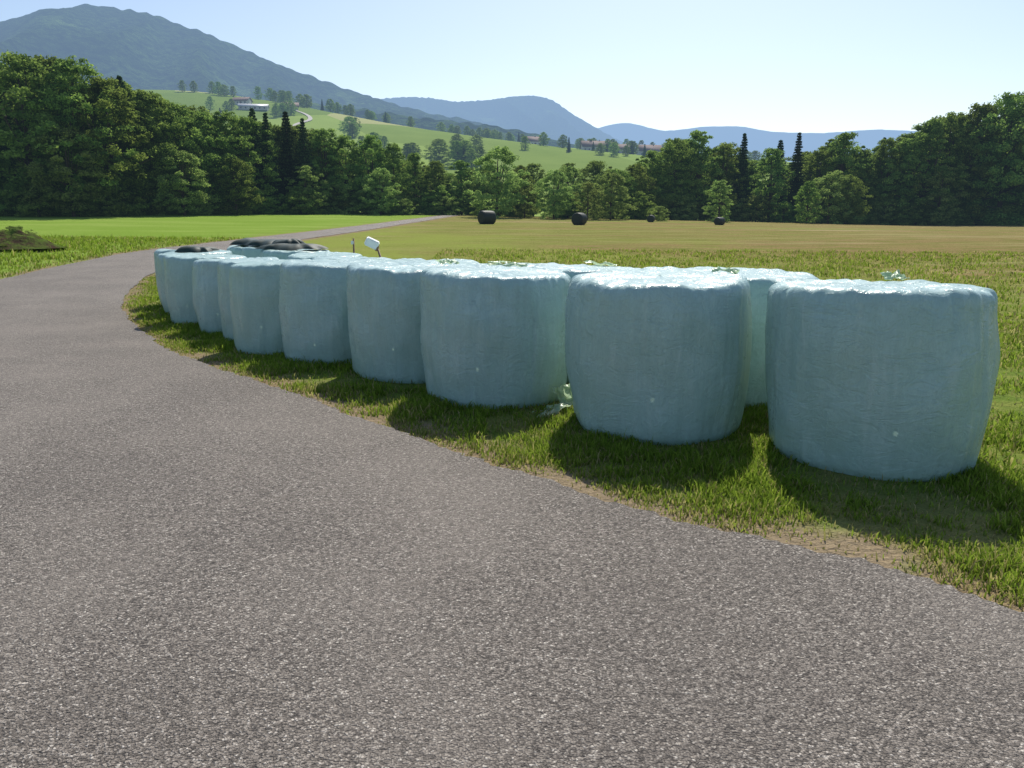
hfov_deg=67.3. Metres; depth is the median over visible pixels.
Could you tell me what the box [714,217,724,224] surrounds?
dark round bale
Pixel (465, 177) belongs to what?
broadleaf tree
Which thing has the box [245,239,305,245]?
folded bale cover
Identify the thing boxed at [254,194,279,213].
shrub
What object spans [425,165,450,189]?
broadleaf tree
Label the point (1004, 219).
shrub
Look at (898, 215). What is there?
shrub
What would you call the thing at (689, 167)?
broadleaf tree
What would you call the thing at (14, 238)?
soil heap
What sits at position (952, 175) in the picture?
broadleaf tree
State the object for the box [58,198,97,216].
shrub
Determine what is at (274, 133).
broadleaf tree
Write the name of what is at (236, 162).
broadleaf tree
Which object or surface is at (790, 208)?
shrub
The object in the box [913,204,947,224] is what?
shrub
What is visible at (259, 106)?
barn
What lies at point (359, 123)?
distant tree
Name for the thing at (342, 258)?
silage bale
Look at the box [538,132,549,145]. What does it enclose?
distant tree
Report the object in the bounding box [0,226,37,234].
weed clump
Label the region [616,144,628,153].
farmhouse
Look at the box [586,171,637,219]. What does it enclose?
broadleaf tree
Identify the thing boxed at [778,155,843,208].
broadleaf tree
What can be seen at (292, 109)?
distant tree
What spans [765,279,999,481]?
silage bale
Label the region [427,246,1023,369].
field grass
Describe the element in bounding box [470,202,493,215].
shrub
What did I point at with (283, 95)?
distant tree
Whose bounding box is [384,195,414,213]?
shrub
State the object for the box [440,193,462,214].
shrub
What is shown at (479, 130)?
distant tree
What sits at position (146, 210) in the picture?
shrub
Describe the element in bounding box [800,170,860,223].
broadleaf tree
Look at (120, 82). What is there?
broadleaf tree
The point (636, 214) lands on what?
shrub
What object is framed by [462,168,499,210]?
broadleaf tree
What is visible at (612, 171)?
broadleaf tree
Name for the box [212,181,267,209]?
shrub
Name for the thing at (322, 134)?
broadleaf tree
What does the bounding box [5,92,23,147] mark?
broadleaf tree
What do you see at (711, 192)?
broadleaf tree
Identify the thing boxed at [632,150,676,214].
broadleaf tree
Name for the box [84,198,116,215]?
shrub
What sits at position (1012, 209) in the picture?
broadleaf tree
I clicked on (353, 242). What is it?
fence stake
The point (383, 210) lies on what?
shrub
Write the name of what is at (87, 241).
grass verge
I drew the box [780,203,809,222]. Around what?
shrub
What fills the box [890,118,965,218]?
broadleaf tree
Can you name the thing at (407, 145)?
distant tree
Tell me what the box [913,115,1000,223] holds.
broadleaf tree
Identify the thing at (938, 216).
shrub
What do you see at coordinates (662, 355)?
silage bale
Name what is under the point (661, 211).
shrub
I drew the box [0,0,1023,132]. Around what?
sky
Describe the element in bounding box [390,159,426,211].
broadleaf tree
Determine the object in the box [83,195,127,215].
shrub
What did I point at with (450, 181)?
broadleaf tree
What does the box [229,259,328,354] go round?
silage bale
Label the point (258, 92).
distant tree
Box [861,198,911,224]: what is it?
shrub
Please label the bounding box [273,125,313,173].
broadleaf tree
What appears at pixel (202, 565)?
road
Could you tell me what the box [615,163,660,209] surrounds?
broadleaf tree
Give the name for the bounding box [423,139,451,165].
distant tree
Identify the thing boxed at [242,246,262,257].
silage bale
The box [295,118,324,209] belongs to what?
spruce tree
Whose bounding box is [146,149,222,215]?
broadleaf tree
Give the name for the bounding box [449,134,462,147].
distant tree
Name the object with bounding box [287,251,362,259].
silage bale
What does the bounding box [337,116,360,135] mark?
distant tree
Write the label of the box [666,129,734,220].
broadleaf tree
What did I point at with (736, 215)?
shrub
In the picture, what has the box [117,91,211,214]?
broadleaf tree
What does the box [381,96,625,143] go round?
mountain
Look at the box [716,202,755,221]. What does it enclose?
shrub
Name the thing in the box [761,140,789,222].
spruce tree
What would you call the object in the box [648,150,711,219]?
broadleaf tree
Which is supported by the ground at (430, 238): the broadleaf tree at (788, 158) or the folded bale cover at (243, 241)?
the broadleaf tree at (788, 158)
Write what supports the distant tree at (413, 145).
on the ground at (430, 238)
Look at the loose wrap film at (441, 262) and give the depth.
8.37 m
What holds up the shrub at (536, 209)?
on the ground at (430, 238)
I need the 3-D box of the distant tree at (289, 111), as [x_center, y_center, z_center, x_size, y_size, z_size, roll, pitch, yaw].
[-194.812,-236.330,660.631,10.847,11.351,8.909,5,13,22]
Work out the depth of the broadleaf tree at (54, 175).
67.20 m
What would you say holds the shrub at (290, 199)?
on the ground at (430, 238)
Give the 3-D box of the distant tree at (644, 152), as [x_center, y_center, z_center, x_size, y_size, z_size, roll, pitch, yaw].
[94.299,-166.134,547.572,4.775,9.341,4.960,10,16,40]
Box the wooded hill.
[273,100,575,147]
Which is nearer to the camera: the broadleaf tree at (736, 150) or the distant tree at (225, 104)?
the broadleaf tree at (736, 150)
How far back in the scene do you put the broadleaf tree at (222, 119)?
81.40 m
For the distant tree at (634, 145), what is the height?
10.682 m
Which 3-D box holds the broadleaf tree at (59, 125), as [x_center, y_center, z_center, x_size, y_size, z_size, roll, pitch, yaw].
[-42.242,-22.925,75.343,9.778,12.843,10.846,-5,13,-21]
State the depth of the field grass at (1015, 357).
6.46 m
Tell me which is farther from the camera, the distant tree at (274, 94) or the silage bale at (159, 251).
the distant tree at (274, 94)
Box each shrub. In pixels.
[0,187,36,215]
[11,175,66,216]
[47,200,78,215]
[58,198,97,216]
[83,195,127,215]
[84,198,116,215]
[132,181,187,214]
[167,187,217,214]
[174,195,202,214]
[195,186,229,214]
[201,179,231,214]
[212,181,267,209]
[214,190,241,213]
[228,184,277,212]
[233,190,264,212]
[243,198,264,213]
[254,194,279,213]
[269,193,295,213]
[274,184,323,213]
[285,191,324,213]
[317,182,364,213]
[321,187,354,213]
[324,200,343,213]
[350,181,392,213]
[365,191,396,214]
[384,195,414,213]
[393,198,418,214]
[404,201,420,214]
[416,185,463,214]
[419,191,447,214]
[426,196,460,214]
[431,183,468,214]
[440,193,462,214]
[461,189,487,214]
[465,189,504,215]
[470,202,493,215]
[492,197,520,216]
[494,187,545,216]
[547,198,590,217]
[548,190,589,217]
[594,201,620,218]
[617,191,651,219]
[618,189,656,218]
[641,191,668,219]
[646,206,670,220]
[657,207,676,219]
[665,194,699,220]
[684,203,711,220]
[698,207,714,220]
[709,193,751,221]
[713,202,750,221]
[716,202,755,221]
[732,195,779,221]
[766,200,802,222]
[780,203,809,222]
[814,211,826,223]
[842,201,872,223]
[858,207,874,224]
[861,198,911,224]
[878,204,918,224]
[901,199,932,224]
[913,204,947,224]
[918,205,950,224]
[945,211,965,224]
[953,203,980,224]
[972,212,985,224]
[981,207,1013,224]
[984,206,1016,224]
[1008,208,1023,225]
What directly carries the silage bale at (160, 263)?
on the ground at (430, 238)
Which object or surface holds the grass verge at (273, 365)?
on the ground at (430, 238)
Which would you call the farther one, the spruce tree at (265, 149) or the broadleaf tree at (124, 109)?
the spruce tree at (265, 149)
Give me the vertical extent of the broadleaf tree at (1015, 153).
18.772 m
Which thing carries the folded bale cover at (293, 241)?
on the folded bale cover at (285, 246)
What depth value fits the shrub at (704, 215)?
107.90 m
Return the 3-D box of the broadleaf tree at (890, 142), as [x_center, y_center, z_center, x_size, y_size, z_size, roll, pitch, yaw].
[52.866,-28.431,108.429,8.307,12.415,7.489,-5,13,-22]
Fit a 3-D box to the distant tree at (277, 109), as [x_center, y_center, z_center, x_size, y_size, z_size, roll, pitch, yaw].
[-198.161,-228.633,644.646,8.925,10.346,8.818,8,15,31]
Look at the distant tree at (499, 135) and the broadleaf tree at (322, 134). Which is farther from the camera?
the distant tree at (499, 135)
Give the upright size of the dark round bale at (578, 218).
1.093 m
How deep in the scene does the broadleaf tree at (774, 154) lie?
107.39 m
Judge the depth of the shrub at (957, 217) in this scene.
105.54 m
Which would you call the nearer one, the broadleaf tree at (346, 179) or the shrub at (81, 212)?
the shrub at (81, 212)
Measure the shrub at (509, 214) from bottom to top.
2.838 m
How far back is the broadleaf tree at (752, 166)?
113.30 m
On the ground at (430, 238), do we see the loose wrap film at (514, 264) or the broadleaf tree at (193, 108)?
the broadleaf tree at (193, 108)
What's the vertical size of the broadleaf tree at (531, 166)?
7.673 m
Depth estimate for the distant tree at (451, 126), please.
801.68 m
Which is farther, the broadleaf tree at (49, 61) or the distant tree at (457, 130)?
the distant tree at (457, 130)
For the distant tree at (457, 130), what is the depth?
795.98 m
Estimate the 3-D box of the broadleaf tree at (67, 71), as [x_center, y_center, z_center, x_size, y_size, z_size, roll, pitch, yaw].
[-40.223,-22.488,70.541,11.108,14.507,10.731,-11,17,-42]
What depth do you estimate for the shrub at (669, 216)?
104.91 m
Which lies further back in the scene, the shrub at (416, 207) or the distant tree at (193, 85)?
the distant tree at (193, 85)
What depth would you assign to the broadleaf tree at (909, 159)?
104.98 m
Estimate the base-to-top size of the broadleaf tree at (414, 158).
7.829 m
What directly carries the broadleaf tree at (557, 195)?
on the ground at (430, 238)
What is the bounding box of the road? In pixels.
[0,215,1023,767]
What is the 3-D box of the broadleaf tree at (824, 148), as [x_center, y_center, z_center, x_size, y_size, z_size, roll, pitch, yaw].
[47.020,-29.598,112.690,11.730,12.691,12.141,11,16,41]
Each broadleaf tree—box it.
[0,49,108,213]
[1,57,76,167]
[3,54,111,192]
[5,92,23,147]
[7,55,139,214]
[14,126,128,216]
[34,83,133,179]
[60,75,164,216]
[89,77,138,118]
[89,107,173,209]
[95,85,178,213]
[113,75,164,212]
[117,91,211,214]
[131,95,210,212]
[138,102,222,212]
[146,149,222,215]
[163,109,249,209]
[173,105,244,176]
[196,109,271,213]
[206,157,267,214]
[220,115,285,206]
[257,121,283,192]
[271,125,320,186]
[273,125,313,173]
[281,128,345,192]
[283,165,328,213]
[306,128,351,213]
[324,134,370,213]
[349,133,396,212]
[351,142,394,198]
[357,168,401,214]
[373,142,418,211]
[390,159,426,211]
[397,152,428,210]
[417,160,453,211]
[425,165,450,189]
[431,173,464,213]
[445,160,476,214]
[451,168,485,212]
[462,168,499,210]
[463,145,530,217]
[508,165,540,213]
[512,180,536,217]
[523,163,550,216]
[528,169,575,218]
[542,165,592,216]
[555,163,585,189]
[572,182,604,219]
[576,160,612,217]
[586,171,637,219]
[586,175,609,217]
[591,168,621,188]
[601,170,636,216]
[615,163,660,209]
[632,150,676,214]
[645,138,705,219]
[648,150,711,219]
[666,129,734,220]
[670,139,711,219]
[701,142,759,217]
[702,179,733,221]
[703,144,745,218]
[729,159,763,221]
[744,147,797,222]
[748,157,810,221]
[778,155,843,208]
[783,151,823,201]
[793,149,836,222]
[793,181,822,223]
[800,139,882,203]
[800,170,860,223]
[817,131,874,221]
[822,174,872,224]
[844,148,885,224]
[861,137,912,224]
[861,153,900,221]
[876,138,937,220]
[887,131,934,223]
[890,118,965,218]
[899,123,1001,208]
[910,165,970,225]
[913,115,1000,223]
[917,111,983,224]
[945,102,1021,221]
[954,91,1023,224]
[965,106,1023,223]
[984,104,1023,219]
[999,128,1023,215]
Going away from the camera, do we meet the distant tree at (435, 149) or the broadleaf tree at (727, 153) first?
the broadleaf tree at (727, 153)
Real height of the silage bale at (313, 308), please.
1.176 m
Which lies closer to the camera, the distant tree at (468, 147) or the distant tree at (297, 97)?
the distant tree at (468, 147)
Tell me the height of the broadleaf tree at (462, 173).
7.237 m
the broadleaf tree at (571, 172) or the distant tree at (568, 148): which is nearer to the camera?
the broadleaf tree at (571, 172)
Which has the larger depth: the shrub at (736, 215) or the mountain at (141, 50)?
the mountain at (141, 50)
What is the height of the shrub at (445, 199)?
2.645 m
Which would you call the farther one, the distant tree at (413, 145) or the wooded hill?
the wooded hill
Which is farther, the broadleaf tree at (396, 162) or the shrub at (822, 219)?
the shrub at (822, 219)
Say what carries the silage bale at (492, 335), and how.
on the ground at (430, 238)
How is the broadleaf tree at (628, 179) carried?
on the ground at (430, 238)
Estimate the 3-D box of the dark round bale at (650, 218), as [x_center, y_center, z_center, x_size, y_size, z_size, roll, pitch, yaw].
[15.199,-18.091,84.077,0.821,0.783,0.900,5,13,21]
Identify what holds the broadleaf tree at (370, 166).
on the ground at (430, 238)
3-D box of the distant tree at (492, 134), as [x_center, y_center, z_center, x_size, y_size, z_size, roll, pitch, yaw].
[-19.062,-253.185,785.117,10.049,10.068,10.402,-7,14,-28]
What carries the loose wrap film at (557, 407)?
on the ground at (430, 238)
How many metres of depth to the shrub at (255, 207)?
83.76 m
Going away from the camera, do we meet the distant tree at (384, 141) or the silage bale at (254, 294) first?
the silage bale at (254, 294)
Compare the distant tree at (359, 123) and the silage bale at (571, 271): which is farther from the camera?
the distant tree at (359, 123)
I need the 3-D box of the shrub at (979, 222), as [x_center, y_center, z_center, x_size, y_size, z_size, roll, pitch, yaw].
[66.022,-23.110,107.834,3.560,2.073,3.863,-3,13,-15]
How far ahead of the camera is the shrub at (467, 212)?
99.39 m
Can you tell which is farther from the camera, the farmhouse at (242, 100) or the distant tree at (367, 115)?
the distant tree at (367, 115)
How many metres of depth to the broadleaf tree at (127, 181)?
73.99 m
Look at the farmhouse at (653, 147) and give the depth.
659.23 m
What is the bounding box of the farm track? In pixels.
[293,110,311,125]
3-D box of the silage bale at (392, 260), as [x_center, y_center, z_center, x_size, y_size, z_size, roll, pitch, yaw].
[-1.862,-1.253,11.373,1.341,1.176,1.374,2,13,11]
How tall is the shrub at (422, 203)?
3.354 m
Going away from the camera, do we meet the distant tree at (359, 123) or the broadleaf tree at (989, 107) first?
the broadleaf tree at (989, 107)
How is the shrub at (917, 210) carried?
on the ground at (430, 238)
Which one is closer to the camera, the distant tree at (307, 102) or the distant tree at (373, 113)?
the distant tree at (307, 102)
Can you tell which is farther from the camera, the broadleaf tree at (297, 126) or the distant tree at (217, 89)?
the distant tree at (217, 89)
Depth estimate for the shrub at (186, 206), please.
78.57 m
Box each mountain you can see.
[0,4,482,124]
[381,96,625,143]
[598,123,915,161]
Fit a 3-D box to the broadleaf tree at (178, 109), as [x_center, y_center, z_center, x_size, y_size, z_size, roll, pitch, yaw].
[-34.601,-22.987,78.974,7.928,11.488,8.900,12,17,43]
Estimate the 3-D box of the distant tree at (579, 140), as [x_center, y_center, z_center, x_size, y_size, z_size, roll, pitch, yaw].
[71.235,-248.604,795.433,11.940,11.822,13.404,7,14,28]
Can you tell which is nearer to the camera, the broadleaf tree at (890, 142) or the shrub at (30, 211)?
the shrub at (30, 211)
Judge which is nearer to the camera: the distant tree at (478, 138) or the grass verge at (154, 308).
the grass verge at (154, 308)
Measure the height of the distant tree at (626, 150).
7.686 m
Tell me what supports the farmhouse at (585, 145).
on the ground at (430, 238)
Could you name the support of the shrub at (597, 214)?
on the ground at (430, 238)
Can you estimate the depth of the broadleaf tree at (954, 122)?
104.88 m
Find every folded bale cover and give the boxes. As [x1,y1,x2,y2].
[175,246,218,252]
[230,238,257,244]
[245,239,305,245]
[256,243,328,250]
[272,239,304,243]
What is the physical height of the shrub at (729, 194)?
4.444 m
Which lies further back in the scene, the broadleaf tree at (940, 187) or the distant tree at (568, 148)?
the distant tree at (568, 148)
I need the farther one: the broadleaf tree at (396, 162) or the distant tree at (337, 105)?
the distant tree at (337, 105)
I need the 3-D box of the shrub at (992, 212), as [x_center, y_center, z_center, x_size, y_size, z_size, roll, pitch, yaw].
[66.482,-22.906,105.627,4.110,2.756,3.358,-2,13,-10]
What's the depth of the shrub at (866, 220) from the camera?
108.05 m
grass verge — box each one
[0,233,243,277]
[121,273,169,326]
[126,313,489,455]
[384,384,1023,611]
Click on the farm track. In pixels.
(308, 119)
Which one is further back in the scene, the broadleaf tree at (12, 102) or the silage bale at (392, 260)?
the broadleaf tree at (12, 102)
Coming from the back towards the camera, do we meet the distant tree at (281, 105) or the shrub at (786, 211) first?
the distant tree at (281, 105)
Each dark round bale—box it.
[478,211,495,223]
[571,213,586,224]
[647,215,654,221]
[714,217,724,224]
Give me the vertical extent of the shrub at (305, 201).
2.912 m
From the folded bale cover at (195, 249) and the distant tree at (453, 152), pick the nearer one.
the folded bale cover at (195, 249)
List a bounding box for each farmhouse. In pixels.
[232,96,252,104]
[283,102,298,109]
[523,136,540,144]
[580,140,607,150]
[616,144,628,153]
[635,144,661,154]
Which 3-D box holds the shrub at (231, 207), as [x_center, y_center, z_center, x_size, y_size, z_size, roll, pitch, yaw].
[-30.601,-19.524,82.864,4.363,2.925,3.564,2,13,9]
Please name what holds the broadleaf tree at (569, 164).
on the ground at (430, 238)
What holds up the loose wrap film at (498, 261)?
on the silage bale at (531, 264)
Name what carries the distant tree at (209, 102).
on the ground at (430, 238)
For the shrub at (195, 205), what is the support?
on the ground at (430, 238)
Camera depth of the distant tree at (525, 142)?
536.96 m
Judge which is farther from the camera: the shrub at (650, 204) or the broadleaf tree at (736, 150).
the broadleaf tree at (736, 150)
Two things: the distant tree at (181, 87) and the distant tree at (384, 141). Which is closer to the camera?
the distant tree at (384, 141)
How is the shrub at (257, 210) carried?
on the ground at (430, 238)
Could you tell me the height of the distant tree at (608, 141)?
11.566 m
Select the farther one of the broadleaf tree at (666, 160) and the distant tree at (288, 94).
the distant tree at (288, 94)
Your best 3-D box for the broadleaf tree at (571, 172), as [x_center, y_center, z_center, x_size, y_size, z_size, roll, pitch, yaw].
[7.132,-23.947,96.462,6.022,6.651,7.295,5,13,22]
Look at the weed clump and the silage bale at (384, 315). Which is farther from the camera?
the weed clump
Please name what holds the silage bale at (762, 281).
on the ground at (430, 238)
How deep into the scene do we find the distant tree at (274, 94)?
768.48 m
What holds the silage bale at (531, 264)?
on the ground at (430, 238)
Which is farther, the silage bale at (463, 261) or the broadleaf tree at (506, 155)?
the broadleaf tree at (506, 155)
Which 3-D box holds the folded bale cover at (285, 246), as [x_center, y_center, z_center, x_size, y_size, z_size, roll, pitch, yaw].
[-4.227,-2.636,14.769,1.326,0.138,0.874,0,12,0]
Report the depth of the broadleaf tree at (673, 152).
104.58 m
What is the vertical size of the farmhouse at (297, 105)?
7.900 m
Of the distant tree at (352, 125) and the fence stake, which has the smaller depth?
the fence stake
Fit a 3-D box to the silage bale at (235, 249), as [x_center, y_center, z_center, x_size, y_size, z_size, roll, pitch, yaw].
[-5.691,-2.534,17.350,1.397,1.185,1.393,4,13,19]
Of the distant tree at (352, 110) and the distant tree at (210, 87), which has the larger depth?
the distant tree at (210, 87)
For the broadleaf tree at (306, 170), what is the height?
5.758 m
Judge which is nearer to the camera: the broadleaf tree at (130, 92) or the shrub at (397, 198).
the broadleaf tree at (130, 92)
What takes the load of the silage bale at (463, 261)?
on the ground at (430, 238)
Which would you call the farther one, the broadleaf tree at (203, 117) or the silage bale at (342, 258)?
the broadleaf tree at (203, 117)
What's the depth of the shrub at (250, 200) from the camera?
83.17 m
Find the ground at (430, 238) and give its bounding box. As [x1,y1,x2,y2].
[0,90,1023,611]
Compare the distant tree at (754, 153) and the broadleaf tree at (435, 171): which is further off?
the distant tree at (754, 153)
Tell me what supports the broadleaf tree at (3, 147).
on the ground at (430, 238)
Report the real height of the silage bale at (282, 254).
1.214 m
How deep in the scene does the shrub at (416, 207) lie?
95.23 m
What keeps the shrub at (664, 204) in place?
on the ground at (430, 238)
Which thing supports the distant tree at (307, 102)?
on the ground at (430, 238)
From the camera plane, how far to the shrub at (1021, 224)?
105.28 m
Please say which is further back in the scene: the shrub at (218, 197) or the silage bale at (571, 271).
the shrub at (218, 197)
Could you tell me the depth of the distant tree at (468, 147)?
412.44 m
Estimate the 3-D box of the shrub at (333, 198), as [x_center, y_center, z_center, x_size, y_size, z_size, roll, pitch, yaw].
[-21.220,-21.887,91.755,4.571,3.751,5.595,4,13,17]
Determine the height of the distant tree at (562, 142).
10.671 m
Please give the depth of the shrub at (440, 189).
95.58 m
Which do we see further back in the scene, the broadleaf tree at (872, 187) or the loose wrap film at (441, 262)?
the broadleaf tree at (872, 187)
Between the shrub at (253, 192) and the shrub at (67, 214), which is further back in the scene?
the shrub at (253, 192)
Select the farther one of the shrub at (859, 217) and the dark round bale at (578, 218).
the shrub at (859, 217)
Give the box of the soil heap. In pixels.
[0,228,64,249]
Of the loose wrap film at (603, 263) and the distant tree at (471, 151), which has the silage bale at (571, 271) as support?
the loose wrap film at (603, 263)
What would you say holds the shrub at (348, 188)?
on the ground at (430, 238)
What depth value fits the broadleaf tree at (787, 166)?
119.86 m
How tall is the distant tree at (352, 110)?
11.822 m
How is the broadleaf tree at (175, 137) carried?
on the ground at (430, 238)
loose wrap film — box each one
[435,259,458,264]
[487,262,528,266]
[488,261,510,262]
[533,398,572,416]
[552,383,572,409]
[584,260,616,265]
[711,266,739,273]
[881,269,909,279]
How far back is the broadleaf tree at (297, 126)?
93.40 m
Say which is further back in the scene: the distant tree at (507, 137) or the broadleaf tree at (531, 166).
the distant tree at (507, 137)
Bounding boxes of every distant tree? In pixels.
[177,80,186,91]
[189,81,198,91]
[204,96,216,109]
[206,81,215,93]
[211,81,219,93]
[218,84,229,95]
[222,101,230,110]
[228,99,235,108]
[229,86,236,96]
[254,86,262,98]
[263,88,276,100]
[270,91,279,102]
[270,105,279,116]
[278,90,289,101]
[278,102,287,115]
[280,102,290,113]
[285,92,292,100]
[286,100,298,114]
[294,94,303,105]
[299,94,312,107]
[324,99,336,112]
[332,102,343,113]
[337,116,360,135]
[345,104,355,115]
[347,123,359,137]
[351,117,361,131]
[357,136,364,145]
[363,110,371,119]
[368,111,377,120]
[381,136,388,146]
[382,113,392,122]
[401,143,414,160]
[406,116,414,126]
[407,142,423,161]
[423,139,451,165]
[436,122,447,131]
[446,140,463,166]
[447,124,454,132]
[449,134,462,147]
[450,140,476,167]
[453,126,461,133]
[462,148,481,168]
[463,126,471,135]
[469,135,483,148]
[474,146,485,168]
[475,127,481,136]
[489,131,497,138]
[496,132,503,139]
[505,132,512,140]
[520,136,530,149]
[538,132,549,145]
[557,134,567,147]
[566,138,571,151]
[574,138,584,148]
[593,143,606,154]
[603,139,611,150]
[608,142,621,155]
[622,145,629,155]
[628,141,639,154]
[642,144,646,156]
[750,150,762,163]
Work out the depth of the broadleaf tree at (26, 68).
67.34 m
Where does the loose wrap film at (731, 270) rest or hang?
on the silage bale at (662, 355)
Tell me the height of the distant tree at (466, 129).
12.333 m
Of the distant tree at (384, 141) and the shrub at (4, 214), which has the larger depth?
the distant tree at (384, 141)
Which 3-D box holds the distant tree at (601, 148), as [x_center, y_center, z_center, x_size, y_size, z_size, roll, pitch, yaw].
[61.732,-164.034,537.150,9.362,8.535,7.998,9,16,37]
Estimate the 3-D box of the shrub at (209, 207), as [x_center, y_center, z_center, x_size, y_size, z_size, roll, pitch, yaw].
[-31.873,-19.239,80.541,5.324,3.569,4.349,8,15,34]
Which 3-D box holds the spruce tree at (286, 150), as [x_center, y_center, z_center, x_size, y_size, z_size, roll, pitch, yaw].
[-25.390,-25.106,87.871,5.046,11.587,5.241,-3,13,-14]
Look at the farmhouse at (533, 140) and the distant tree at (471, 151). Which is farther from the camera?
the farmhouse at (533, 140)
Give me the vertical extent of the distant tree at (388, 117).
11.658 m
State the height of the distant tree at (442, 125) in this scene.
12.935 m
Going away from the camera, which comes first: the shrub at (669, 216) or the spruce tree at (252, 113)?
the spruce tree at (252, 113)
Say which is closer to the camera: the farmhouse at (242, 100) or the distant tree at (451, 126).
the farmhouse at (242, 100)
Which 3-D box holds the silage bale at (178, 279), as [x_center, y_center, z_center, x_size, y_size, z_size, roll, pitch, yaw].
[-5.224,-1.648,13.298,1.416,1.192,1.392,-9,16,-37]
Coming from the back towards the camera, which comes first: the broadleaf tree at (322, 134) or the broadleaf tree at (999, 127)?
the broadleaf tree at (999, 127)
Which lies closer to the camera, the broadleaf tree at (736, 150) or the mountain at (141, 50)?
the broadleaf tree at (736, 150)
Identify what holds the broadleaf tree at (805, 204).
on the ground at (430, 238)
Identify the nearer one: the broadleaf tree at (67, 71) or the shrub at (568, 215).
the broadleaf tree at (67, 71)
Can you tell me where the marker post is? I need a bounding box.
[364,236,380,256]
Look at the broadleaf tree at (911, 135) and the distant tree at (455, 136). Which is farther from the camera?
the distant tree at (455, 136)
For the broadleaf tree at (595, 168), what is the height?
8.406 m
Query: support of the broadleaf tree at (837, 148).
on the ground at (430, 238)
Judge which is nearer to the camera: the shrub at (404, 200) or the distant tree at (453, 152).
the shrub at (404, 200)
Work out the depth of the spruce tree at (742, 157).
109.60 m
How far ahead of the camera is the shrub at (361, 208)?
91.54 m
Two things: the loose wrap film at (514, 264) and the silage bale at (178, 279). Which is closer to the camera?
the loose wrap film at (514, 264)
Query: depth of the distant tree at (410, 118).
791.71 m
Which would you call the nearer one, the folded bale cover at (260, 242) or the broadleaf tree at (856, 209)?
the folded bale cover at (260, 242)
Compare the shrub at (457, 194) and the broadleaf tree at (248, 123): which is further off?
the shrub at (457, 194)
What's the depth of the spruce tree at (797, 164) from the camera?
108.63 m
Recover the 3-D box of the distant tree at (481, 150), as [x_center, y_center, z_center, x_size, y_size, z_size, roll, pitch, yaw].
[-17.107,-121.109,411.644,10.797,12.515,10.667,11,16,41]
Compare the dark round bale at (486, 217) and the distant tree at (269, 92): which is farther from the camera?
the distant tree at (269, 92)
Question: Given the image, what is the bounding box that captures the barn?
[237,103,269,110]
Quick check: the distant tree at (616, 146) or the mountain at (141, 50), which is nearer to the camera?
the distant tree at (616, 146)
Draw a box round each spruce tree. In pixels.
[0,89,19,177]
[243,108,277,212]
[259,112,284,211]
[274,111,306,211]
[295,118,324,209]
[732,133,753,221]
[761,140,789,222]
[783,132,806,220]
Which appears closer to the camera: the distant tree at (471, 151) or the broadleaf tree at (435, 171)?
the broadleaf tree at (435, 171)
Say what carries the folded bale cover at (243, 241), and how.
on the silage bale at (235, 249)
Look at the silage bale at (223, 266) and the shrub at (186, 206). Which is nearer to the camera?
the silage bale at (223, 266)
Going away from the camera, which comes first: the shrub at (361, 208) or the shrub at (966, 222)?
the shrub at (361, 208)
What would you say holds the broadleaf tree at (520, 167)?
on the ground at (430, 238)
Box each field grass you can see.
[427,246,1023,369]
[957,314,1023,478]
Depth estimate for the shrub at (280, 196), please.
86.02 m
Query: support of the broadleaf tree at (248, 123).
on the ground at (430, 238)
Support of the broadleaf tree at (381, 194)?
on the ground at (430, 238)
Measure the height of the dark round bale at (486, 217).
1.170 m
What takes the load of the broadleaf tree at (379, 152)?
on the ground at (430, 238)
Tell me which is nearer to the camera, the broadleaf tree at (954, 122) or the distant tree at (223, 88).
the broadleaf tree at (954, 122)
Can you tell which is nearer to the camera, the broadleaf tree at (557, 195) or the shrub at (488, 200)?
the broadleaf tree at (557, 195)
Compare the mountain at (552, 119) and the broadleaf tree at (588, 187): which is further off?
the mountain at (552, 119)
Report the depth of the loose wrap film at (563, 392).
6.50 m
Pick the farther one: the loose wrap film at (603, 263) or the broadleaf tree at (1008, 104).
the broadleaf tree at (1008, 104)
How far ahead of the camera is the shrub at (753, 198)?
106.75 m
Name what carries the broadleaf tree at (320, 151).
on the ground at (430, 238)
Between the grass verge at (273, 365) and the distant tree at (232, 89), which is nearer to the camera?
the grass verge at (273, 365)
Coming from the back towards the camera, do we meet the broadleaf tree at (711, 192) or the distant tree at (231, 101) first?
the distant tree at (231, 101)
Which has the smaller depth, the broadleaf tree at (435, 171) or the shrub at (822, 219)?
the broadleaf tree at (435, 171)
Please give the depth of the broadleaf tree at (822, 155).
107.60 m
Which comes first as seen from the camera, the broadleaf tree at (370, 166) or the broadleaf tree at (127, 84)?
the broadleaf tree at (127, 84)
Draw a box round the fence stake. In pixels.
[351,238,354,252]
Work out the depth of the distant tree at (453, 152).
408.70 m
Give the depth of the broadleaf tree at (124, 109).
70.48 m
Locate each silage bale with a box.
[154,249,219,304]
[157,250,232,314]
[163,253,246,323]
[192,257,278,332]
[217,258,295,339]
[227,245,259,254]
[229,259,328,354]
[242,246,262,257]
[260,249,329,259]
[278,259,381,364]
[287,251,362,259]
[312,256,391,259]
[346,261,466,383]
[367,258,421,261]
[393,259,478,264]
[420,265,570,408]
[461,263,537,267]
[530,262,640,382]
[565,266,751,444]
[681,266,819,407]
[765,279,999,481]
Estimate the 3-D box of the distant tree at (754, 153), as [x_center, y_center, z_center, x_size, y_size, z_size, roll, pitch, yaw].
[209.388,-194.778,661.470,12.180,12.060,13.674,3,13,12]

